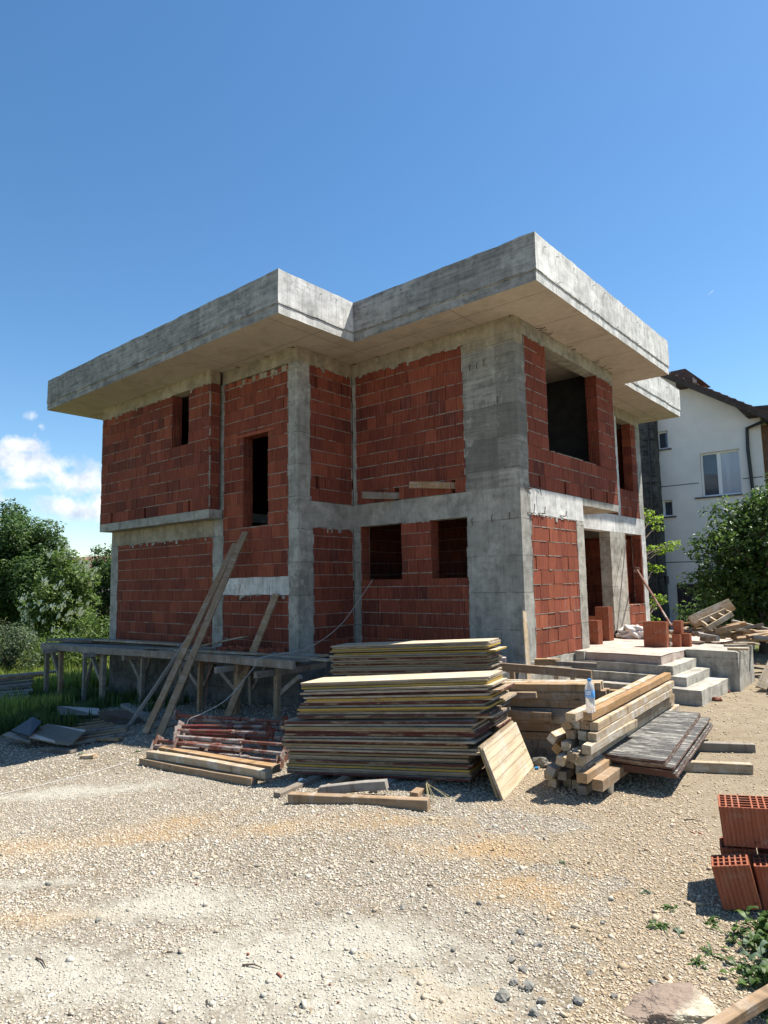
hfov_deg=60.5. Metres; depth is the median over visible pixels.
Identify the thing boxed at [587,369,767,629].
white house
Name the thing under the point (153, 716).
leaning plank
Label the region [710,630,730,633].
squared timber
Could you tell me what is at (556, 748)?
squared timber
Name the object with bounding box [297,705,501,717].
formwork panel
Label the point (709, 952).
weed
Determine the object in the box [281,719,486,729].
formwork panel
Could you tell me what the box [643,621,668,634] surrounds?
hollow brick
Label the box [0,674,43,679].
plank
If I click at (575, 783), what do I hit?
squared timber
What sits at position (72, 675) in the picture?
grass
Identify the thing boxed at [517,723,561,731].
squared timber
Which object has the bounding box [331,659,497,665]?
formwork panel
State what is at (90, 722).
batten
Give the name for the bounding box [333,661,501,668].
formwork panel
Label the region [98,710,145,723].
board
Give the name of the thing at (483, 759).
formwork panel
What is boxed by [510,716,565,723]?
squared timber
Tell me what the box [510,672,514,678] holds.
timber stake
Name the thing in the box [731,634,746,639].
squared timber
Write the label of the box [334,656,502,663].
formwork panel
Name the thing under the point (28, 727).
board
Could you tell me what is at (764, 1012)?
weed
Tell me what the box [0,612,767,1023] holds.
ground
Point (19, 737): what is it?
board
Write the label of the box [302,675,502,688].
formwork panel
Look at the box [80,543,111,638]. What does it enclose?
tree
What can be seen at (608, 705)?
squared timber
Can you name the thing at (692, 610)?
bush
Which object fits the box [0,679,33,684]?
plank
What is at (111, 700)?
undergrowth
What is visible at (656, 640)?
hollow brick
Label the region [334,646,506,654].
formwork panel
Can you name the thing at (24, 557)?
tree
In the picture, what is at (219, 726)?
steel prop
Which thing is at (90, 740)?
plank
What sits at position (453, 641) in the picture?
formwork panel
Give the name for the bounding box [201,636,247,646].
plank
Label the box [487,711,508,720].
formwork panel
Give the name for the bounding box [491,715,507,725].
formwork panel
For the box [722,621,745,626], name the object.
squared timber
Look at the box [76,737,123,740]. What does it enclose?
plank
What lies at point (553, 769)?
squared timber
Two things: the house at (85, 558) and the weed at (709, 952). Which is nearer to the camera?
the weed at (709, 952)
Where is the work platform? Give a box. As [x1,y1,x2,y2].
[40,642,332,717]
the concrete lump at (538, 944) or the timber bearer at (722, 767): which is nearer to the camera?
the concrete lump at (538, 944)
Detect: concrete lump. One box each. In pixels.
[494,988,510,1002]
[508,956,515,962]
[509,977,518,985]
[517,928,524,934]
[518,966,527,972]
[522,979,534,991]
[529,1007,538,1016]
[533,941,542,946]
[537,996,546,1004]
[573,996,584,1005]
[587,970,593,976]
[611,993,617,998]
[649,978,657,983]
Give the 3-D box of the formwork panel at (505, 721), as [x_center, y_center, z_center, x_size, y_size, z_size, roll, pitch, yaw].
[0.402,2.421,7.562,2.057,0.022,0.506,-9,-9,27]
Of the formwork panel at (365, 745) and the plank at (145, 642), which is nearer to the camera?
the formwork panel at (365, 745)
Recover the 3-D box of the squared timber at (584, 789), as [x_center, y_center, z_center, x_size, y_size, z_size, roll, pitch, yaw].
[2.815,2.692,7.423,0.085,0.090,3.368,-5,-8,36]
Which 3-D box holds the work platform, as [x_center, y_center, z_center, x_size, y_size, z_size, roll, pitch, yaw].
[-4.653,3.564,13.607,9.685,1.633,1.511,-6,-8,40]
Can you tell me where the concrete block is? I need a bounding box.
[685,643,754,691]
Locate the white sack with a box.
[615,625,643,638]
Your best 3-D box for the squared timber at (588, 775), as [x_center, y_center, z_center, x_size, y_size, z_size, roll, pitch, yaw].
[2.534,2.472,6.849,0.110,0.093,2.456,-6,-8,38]
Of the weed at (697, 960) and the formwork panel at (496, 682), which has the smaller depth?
the weed at (697, 960)
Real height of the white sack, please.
0.420 m
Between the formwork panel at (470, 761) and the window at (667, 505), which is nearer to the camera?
the formwork panel at (470, 761)
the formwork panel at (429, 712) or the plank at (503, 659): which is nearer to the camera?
the formwork panel at (429, 712)
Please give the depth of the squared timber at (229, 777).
7.93 m
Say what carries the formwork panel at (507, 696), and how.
on the formwork panel
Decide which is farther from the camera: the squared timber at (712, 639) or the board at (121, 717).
the squared timber at (712, 639)
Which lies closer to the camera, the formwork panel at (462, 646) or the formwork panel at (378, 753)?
the formwork panel at (378, 753)
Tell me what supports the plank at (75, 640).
on the work platform
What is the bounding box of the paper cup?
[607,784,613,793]
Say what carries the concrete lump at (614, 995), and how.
on the gravel at (688, 949)
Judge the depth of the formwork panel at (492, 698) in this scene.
6.84 m
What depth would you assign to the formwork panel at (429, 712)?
6.83 m
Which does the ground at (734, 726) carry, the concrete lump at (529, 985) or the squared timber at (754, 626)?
the concrete lump at (529, 985)
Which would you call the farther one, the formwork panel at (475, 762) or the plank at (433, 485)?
the plank at (433, 485)
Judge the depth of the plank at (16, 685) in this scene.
16.45 m
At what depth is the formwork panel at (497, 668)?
9.22 m
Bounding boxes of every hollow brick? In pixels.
[588,615,594,619]
[588,620,601,632]
[589,632,602,644]
[595,607,612,618]
[595,618,612,629]
[602,630,613,640]
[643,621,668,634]
[643,634,669,647]
[672,634,682,646]
[673,620,683,633]
[682,633,691,646]
[711,853,761,909]
[717,794,767,848]
[719,837,758,890]
[752,854,767,909]
[757,848,767,853]
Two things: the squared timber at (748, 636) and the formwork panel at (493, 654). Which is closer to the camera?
the formwork panel at (493, 654)
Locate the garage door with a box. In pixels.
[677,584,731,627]
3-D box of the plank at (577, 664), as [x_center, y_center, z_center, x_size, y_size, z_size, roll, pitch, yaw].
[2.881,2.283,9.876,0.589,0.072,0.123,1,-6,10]
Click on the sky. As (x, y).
(160, 159)
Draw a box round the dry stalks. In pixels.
[425,780,448,800]
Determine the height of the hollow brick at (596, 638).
0.250 m
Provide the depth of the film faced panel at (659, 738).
6.92 m
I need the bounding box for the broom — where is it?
[614,540,625,637]
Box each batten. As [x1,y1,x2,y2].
[70,720,104,725]
[71,722,112,728]
[77,729,126,739]
[81,724,115,729]
[83,727,126,735]
[723,644,747,645]
[727,647,749,649]
[733,642,754,643]
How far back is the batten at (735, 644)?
12.37 m
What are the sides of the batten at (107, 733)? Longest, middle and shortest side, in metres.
0.824 x 0.051 x 0.030 m
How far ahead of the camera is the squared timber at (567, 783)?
6.33 m
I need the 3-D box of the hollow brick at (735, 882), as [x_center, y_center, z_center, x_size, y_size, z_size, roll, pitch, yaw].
[2.116,2.223,3.964,0.207,0.245,0.177,-16,-11,23]
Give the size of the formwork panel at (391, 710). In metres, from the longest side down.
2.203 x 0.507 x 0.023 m
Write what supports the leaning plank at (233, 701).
on the ground at (734, 726)
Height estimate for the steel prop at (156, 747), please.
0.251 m
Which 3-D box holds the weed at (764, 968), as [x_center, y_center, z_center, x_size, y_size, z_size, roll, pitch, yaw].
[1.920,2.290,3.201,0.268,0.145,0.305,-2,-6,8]
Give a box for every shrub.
[17,544,104,653]
[65,608,109,668]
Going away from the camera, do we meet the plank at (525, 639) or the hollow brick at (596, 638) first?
the plank at (525, 639)
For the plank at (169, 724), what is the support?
on the ground at (734, 726)
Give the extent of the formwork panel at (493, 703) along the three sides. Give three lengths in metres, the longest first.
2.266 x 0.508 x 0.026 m
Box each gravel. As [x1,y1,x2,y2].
[0,680,767,783]
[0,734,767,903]
[0,766,765,1023]
[0,875,767,1023]
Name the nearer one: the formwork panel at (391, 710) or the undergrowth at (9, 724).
the formwork panel at (391, 710)
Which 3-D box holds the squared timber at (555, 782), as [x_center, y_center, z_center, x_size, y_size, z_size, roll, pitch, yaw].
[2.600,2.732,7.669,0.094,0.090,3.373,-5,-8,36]
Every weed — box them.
[645,919,673,933]
[662,904,677,912]
[671,927,686,934]
[687,954,708,971]
[700,942,725,960]
[704,916,723,933]
[719,955,766,990]
[721,921,754,949]
[731,923,767,958]
[735,906,767,935]
[739,938,767,966]
[744,958,767,984]
[760,1008,767,1023]
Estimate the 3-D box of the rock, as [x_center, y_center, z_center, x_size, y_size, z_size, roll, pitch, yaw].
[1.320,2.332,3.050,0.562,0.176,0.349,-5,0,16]
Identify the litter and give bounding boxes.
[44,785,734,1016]
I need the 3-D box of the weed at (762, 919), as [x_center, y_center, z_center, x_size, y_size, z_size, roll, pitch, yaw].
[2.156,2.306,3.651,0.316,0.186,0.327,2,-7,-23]
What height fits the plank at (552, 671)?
0.118 m
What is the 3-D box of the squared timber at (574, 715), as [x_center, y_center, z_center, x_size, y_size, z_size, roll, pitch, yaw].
[2.594,2.031,7.308,0.086,0.090,2.944,-5,-8,36]
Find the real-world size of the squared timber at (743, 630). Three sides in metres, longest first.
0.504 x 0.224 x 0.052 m
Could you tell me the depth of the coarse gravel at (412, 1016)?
4.00 m
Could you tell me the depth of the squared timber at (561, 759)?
6.11 m
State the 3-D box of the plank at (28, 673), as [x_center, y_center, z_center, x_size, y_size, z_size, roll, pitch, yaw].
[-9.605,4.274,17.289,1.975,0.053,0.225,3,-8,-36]
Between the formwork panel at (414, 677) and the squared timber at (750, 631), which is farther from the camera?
the squared timber at (750, 631)
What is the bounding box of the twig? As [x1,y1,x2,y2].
[242,963,261,967]
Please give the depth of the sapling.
22.36 m
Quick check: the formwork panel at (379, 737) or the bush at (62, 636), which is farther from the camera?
the bush at (62, 636)
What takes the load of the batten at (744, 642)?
on the concrete block
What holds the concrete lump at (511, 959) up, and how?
on the gravel at (688, 949)
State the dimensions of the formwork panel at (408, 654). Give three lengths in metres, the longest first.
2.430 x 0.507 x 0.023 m
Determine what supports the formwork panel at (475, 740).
on the formwork panel at (379, 743)
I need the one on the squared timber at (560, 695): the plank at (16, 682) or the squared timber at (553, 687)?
the squared timber at (553, 687)
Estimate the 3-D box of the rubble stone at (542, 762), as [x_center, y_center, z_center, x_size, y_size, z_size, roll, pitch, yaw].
[1.689,2.682,7.053,0.215,0.135,0.144,-6,-8,40]
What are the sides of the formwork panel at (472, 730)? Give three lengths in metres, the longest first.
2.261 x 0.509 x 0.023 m
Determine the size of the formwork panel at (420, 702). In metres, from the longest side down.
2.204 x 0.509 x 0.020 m
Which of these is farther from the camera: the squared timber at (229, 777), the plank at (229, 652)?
the plank at (229, 652)
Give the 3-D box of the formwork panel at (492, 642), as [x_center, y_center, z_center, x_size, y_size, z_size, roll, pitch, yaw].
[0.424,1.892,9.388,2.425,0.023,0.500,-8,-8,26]
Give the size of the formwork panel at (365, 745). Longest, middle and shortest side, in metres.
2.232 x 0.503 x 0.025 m
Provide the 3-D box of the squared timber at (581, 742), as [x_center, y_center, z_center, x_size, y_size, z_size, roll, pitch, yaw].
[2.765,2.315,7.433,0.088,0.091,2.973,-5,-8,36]
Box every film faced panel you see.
[602,710,699,762]
[605,715,700,765]
[611,717,709,769]
[611,752,686,772]
[623,722,711,775]
[624,724,712,778]
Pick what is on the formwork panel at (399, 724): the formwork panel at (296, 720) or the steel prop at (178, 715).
the formwork panel at (296, 720)
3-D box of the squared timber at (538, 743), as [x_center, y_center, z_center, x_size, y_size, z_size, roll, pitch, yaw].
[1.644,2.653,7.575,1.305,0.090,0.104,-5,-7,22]
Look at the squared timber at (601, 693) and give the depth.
7.40 m
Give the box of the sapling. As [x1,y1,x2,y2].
[644,508,679,620]
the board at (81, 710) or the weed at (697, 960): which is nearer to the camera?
the weed at (697, 960)
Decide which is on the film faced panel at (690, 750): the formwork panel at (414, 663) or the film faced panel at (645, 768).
the film faced panel at (645, 768)
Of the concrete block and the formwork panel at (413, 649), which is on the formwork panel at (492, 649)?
the formwork panel at (413, 649)
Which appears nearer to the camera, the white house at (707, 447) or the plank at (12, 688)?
the plank at (12, 688)
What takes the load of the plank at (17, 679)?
on the plank at (16, 682)
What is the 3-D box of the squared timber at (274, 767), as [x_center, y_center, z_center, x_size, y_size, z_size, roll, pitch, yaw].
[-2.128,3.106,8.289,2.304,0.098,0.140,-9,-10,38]
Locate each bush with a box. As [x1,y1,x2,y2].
[0,620,43,672]
[27,629,78,666]
[676,591,754,630]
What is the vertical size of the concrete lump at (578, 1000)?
0.044 m
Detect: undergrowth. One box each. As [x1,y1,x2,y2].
[0,681,227,728]
[0,703,78,734]
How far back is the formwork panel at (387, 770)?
6.80 m
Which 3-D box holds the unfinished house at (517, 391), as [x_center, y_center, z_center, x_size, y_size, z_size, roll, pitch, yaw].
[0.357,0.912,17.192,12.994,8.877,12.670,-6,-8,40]
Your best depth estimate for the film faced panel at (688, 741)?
6.74 m
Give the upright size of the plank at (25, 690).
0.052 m
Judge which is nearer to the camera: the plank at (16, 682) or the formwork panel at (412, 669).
the formwork panel at (412, 669)
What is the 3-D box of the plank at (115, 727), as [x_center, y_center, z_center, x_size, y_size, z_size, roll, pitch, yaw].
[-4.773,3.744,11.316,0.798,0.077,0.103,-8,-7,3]
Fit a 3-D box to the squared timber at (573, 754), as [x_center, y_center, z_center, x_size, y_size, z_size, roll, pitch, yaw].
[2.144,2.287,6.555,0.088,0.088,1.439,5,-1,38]
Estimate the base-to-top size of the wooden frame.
0.432 m
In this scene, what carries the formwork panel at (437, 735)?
on the formwork panel at (379, 737)
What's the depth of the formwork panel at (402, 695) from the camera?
6.84 m
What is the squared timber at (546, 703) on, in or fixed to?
on the squared timber at (558, 711)
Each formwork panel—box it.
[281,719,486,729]
[282,731,491,743]
[282,742,473,747]
[283,735,474,739]
[284,717,481,723]
[284,722,490,733]
[284,724,492,736]
[284,738,488,751]
[284,741,468,745]
[285,718,487,725]
[285,720,488,731]
[285,747,479,754]
[286,760,482,772]
[287,751,471,757]
[287,755,479,762]
[287,763,483,774]
[287,765,483,776]
[287,766,485,781]
[289,754,476,761]
[289,755,481,767]
[289,761,470,768]
[290,750,474,755]
[297,698,503,710]
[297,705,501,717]
[297,709,487,714]
[299,697,499,707]
[300,683,500,694]
[300,700,487,704]
[300,709,485,712]
[301,670,502,684]
[301,673,502,686]
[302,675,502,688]
[303,692,494,698]
[304,678,507,691]
[304,690,508,702]
[306,707,506,718]
[307,689,505,700]
[312,683,514,695]
[329,652,488,656]
[329,666,497,672]
[330,644,497,652]
[330,651,497,658]
[331,638,498,647]
[331,655,499,661]
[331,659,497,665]
[331,660,499,666]
[331,664,499,670]
[332,640,500,648]
[332,642,500,650]
[332,667,501,674]
[333,652,501,660]
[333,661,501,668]
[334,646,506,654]
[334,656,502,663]
[478,721,513,798]
[481,722,533,800]
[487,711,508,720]
[487,721,509,730]
[489,713,507,722]
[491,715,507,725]
[492,717,511,727]
[494,708,510,717]
[500,692,516,701]
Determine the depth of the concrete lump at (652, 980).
3.26 m
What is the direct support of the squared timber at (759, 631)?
on the squared timber
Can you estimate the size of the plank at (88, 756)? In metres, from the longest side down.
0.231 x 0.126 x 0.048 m
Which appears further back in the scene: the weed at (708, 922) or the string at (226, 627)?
the string at (226, 627)
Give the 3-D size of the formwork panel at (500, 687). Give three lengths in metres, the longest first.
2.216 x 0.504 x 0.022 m
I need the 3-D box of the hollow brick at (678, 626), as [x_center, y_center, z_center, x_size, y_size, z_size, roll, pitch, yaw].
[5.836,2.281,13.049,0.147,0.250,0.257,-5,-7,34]
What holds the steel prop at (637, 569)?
on the squared timber
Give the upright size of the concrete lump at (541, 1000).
0.037 m
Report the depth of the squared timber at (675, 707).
8.53 m
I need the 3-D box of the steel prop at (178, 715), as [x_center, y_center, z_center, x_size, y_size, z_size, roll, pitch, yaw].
[-2.254,2.984,9.512,2.041,0.241,0.179,-4,-7,28]
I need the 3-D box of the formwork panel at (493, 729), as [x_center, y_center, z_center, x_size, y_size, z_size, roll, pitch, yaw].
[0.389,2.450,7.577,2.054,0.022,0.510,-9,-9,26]
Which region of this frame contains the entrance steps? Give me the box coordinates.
[565,636,754,705]
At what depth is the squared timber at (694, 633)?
13.64 m
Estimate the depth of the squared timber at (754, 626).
13.44 m
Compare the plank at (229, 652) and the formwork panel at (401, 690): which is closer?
the formwork panel at (401, 690)
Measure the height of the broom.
2.392 m
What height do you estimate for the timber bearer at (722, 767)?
0.105 m
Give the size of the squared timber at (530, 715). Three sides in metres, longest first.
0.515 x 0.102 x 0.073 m
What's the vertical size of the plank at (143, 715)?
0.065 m
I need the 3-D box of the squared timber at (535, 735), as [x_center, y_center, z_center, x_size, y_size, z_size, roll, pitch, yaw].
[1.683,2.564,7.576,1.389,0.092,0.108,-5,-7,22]
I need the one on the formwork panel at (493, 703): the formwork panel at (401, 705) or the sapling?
the formwork panel at (401, 705)
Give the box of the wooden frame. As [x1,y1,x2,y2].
[698,608,733,630]
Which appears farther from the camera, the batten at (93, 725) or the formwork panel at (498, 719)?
the batten at (93, 725)
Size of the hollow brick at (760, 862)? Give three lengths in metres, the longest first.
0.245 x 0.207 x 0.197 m
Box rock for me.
[620,983,720,1023]
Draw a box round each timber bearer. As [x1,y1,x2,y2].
[273,774,330,797]
[317,776,357,792]
[370,778,401,792]
[410,779,439,796]
[682,760,752,774]
[697,741,755,752]
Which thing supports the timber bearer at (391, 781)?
on the ground at (734, 726)
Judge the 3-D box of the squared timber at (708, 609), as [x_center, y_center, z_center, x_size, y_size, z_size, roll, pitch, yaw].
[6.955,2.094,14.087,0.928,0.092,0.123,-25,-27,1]
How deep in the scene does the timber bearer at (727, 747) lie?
7.51 m
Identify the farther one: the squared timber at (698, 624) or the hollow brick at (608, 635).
the hollow brick at (608, 635)
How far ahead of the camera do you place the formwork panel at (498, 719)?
7.03 m
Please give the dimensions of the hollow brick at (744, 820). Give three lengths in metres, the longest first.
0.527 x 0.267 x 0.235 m
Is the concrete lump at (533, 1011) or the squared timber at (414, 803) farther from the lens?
the squared timber at (414, 803)
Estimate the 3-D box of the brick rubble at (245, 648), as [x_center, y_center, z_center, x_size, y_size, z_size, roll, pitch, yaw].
[-2.554,2.598,12.486,1.543,0.100,0.548,-6,-8,40]
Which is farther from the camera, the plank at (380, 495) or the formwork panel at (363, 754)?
the plank at (380, 495)
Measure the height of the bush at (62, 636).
1.480 m
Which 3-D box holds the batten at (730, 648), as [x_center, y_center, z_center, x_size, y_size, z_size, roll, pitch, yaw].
[6.324,2.441,11.742,0.102,0.038,0.350,5,-10,-43]
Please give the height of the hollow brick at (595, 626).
0.250 m
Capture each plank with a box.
[0,670,55,676]
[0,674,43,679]
[0,677,32,682]
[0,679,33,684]
[0,683,32,687]
[0,686,30,690]
[0,689,32,693]
[0,692,28,696]
[39,747,76,752]
[46,638,99,642]
[69,730,133,745]
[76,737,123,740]
[79,753,97,758]
[82,728,97,735]
[88,724,129,732]
[93,639,181,645]
[120,703,149,721]
[128,637,186,725]
[142,543,236,733]
[146,647,211,649]
[152,720,191,727]
[155,531,247,737]
[174,649,263,654]
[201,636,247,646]
[224,593,279,715]
[362,491,398,498]
[409,481,454,488]
[498,656,505,662]
[499,663,592,678]
[522,611,530,678]
[534,658,559,665]
[556,660,596,667]
[731,620,767,629]
[756,661,767,690]
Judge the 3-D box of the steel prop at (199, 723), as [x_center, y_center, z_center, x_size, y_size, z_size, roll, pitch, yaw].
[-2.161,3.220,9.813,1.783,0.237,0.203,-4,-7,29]
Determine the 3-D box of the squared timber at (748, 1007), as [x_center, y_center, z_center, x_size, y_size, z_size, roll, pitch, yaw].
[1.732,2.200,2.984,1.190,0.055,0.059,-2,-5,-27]
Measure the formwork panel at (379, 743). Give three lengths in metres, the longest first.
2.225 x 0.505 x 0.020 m
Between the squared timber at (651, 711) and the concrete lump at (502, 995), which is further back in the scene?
the squared timber at (651, 711)
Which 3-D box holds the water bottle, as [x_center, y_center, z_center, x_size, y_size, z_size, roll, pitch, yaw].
[1.925,1.714,6.154,0.090,0.308,0.091,-6,-8,40]
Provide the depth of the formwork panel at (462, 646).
9.05 m
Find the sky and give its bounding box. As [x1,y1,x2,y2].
[0,0,767,556]
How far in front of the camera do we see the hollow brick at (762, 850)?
4.16 m
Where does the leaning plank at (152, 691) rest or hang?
on the ground at (734, 726)
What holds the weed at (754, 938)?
on the ground at (734, 726)
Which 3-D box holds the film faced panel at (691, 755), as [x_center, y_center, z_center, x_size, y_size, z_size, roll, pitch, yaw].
[3.150,2.567,7.277,0.589,0.023,2.533,-5,-7,33]
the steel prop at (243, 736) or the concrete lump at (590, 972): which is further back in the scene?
the steel prop at (243, 736)
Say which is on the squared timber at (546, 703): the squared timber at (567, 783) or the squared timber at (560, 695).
the squared timber at (560, 695)
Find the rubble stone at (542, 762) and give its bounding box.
[532,757,549,767]
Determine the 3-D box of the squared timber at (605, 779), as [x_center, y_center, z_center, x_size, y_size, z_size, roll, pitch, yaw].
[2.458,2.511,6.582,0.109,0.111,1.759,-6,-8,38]
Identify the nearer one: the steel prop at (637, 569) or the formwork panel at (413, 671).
the formwork panel at (413, 671)
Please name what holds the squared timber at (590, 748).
on the squared timber at (651, 711)
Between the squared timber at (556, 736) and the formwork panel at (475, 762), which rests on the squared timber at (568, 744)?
the squared timber at (556, 736)
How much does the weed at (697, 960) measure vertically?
0.080 m
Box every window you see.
[658,431,671,450]
[663,500,676,517]
[695,449,742,498]
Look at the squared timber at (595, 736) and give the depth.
6.84 m
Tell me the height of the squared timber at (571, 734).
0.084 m
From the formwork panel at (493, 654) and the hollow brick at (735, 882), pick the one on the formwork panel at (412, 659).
the formwork panel at (493, 654)
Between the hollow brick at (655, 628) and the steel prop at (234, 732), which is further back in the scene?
the hollow brick at (655, 628)
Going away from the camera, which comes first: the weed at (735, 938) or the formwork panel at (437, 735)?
the weed at (735, 938)
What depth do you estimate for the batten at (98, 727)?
11.56 m
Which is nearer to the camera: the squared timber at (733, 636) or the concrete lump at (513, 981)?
the concrete lump at (513, 981)
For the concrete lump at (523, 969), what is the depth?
3.38 m
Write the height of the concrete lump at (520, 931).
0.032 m
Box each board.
[2,732,32,743]
[11,717,41,735]
[29,724,85,745]
[57,706,98,714]
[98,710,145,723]
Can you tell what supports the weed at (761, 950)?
on the ground at (734, 726)
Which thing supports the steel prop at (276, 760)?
on the ground at (734, 726)
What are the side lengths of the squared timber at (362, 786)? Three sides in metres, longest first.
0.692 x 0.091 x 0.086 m
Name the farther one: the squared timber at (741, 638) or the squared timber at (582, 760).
the squared timber at (741, 638)
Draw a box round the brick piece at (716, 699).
[712,697,721,700]
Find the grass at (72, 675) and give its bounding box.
[0,627,109,720]
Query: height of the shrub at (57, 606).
4.528 m
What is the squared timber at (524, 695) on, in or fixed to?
on the squared timber at (546, 703)
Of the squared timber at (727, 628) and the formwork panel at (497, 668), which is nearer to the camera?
the formwork panel at (497, 668)
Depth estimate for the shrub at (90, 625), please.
21.45 m
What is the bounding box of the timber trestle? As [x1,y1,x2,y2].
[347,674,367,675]
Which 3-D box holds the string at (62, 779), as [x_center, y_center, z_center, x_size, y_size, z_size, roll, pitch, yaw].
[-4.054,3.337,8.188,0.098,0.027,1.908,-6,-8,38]
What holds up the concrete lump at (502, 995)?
on the ground at (734, 726)
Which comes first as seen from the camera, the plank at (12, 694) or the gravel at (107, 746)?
the gravel at (107, 746)
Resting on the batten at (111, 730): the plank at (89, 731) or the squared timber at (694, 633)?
the plank at (89, 731)
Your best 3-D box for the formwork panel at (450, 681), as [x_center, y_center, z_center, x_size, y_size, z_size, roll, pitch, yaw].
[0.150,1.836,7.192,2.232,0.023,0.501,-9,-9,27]
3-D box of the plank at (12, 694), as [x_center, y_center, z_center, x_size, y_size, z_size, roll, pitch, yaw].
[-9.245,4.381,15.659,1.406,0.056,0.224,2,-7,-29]
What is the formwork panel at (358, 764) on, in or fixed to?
on the formwork panel at (398, 768)
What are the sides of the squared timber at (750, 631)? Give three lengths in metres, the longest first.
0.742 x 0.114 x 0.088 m
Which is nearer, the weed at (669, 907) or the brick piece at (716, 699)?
the weed at (669, 907)
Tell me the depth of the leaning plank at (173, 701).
11.53 m
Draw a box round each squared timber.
[139,757,257,785]
[146,750,271,779]
[159,745,279,773]
[288,791,429,811]
[319,779,388,793]
[502,682,594,691]
[504,681,600,690]
[507,679,603,688]
[507,699,585,707]
[508,709,551,720]
[509,691,585,699]
[510,691,536,698]
[510,706,575,715]
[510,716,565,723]
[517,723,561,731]
[520,731,549,739]
[523,739,552,748]
[526,747,556,756]
[544,769,557,779]
[545,760,565,776]
[547,728,565,744]
[548,776,562,787]
[551,738,566,754]
[556,751,570,766]
[558,767,575,780]
[561,721,573,731]
[561,738,578,750]
[563,774,575,786]
[565,675,655,722]
[566,729,577,738]
[566,762,575,768]
[567,745,580,762]
[571,719,582,728]
[572,777,579,788]
[575,701,673,765]
[575,754,602,772]
[576,759,612,783]
[577,781,592,795]
[578,729,589,740]
[579,740,587,744]
[580,720,590,729]
[581,694,674,755]
[582,719,636,755]
[583,672,670,720]
[587,689,672,741]
[589,680,673,730]
[592,765,628,791]
[593,704,679,764]
[595,689,606,698]
[688,599,730,620]
[690,602,732,624]
[692,605,735,628]
[692,629,712,635]
[697,632,719,637]
[699,636,719,641]
[702,984,767,1023]
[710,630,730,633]
[713,623,740,632]
[719,626,747,631]
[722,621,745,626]
[723,632,732,636]
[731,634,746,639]
[736,636,748,640]
[740,623,763,628]
[740,629,765,633]
[746,631,767,639]
[752,630,767,633]
[752,635,767,639]
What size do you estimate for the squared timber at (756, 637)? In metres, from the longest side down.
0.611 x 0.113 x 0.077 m
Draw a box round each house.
[47,231,679,705]
[73,556,110,592]
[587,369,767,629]
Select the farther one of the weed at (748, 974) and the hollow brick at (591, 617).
the hollow brick at (591, 617)
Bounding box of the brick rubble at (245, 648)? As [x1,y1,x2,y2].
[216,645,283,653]
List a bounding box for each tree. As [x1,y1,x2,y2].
[0,498,94,644]
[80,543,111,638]
[671,472,767,652]
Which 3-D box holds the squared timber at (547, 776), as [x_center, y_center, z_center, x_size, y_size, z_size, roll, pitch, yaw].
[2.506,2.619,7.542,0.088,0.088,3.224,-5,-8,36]
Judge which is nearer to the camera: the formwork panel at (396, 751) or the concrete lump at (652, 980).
the concrete lump at (652, 980)
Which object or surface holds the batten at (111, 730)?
on the plank at (110, 739)
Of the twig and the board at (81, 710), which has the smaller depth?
the twig
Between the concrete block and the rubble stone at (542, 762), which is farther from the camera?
the concrete block
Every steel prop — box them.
[149,740,246,754]
[153,734,267,756]
[172,710,287,726]
[172,737,289,762]
[173,731,283,745]
[174,725,274,739]
[177,720,270,730]
[183,733,283,741]
[184,713,285,730]
[191,722,283,735]
[199,747,283,767]
[208,729,283,748]
[633,567,671,626]
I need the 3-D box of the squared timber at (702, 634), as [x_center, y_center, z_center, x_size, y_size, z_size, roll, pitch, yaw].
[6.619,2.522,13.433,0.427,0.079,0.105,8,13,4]
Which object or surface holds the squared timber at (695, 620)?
on the squared timber at (698, 624)
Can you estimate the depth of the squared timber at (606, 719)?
6.99 m
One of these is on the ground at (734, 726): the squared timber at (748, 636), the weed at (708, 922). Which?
the weed at (708, 922)
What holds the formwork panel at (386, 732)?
on the formwork panel at (437, 735)
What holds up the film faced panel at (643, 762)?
on the film faced panel at (688, 741)
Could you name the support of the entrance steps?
on the ground at (734, 726)
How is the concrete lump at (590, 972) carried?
on the ground at (734, 726)
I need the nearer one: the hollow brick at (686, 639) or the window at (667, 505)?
the hollow brick at (686, 639)
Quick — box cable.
[186,579,372,724]
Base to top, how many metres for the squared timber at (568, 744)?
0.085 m
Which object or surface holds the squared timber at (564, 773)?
on the squared timber at (567, 783)
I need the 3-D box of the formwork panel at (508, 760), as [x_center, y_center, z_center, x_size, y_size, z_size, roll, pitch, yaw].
[1.248,2.458,6.566,0.027,0.491,1.132,-28,-15,22]
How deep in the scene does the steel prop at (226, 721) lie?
9.63 m
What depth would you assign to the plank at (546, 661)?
10.23 m
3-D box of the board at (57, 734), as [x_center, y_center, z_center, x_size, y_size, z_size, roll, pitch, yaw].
[-5.421,3.658,10.845,1.631,0.140,0.554,-6,-8,37]
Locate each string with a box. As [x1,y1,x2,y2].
[0,762,126,794]
[204,530,258,710]
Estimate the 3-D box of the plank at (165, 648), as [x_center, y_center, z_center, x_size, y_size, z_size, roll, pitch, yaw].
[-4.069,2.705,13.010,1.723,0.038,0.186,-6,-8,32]
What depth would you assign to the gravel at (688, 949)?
3.65 m
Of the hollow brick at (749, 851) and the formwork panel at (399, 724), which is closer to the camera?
the hollow brick at (749, 851)
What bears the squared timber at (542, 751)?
on the ground at (734, 726)
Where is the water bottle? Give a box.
[585,678,595,712]

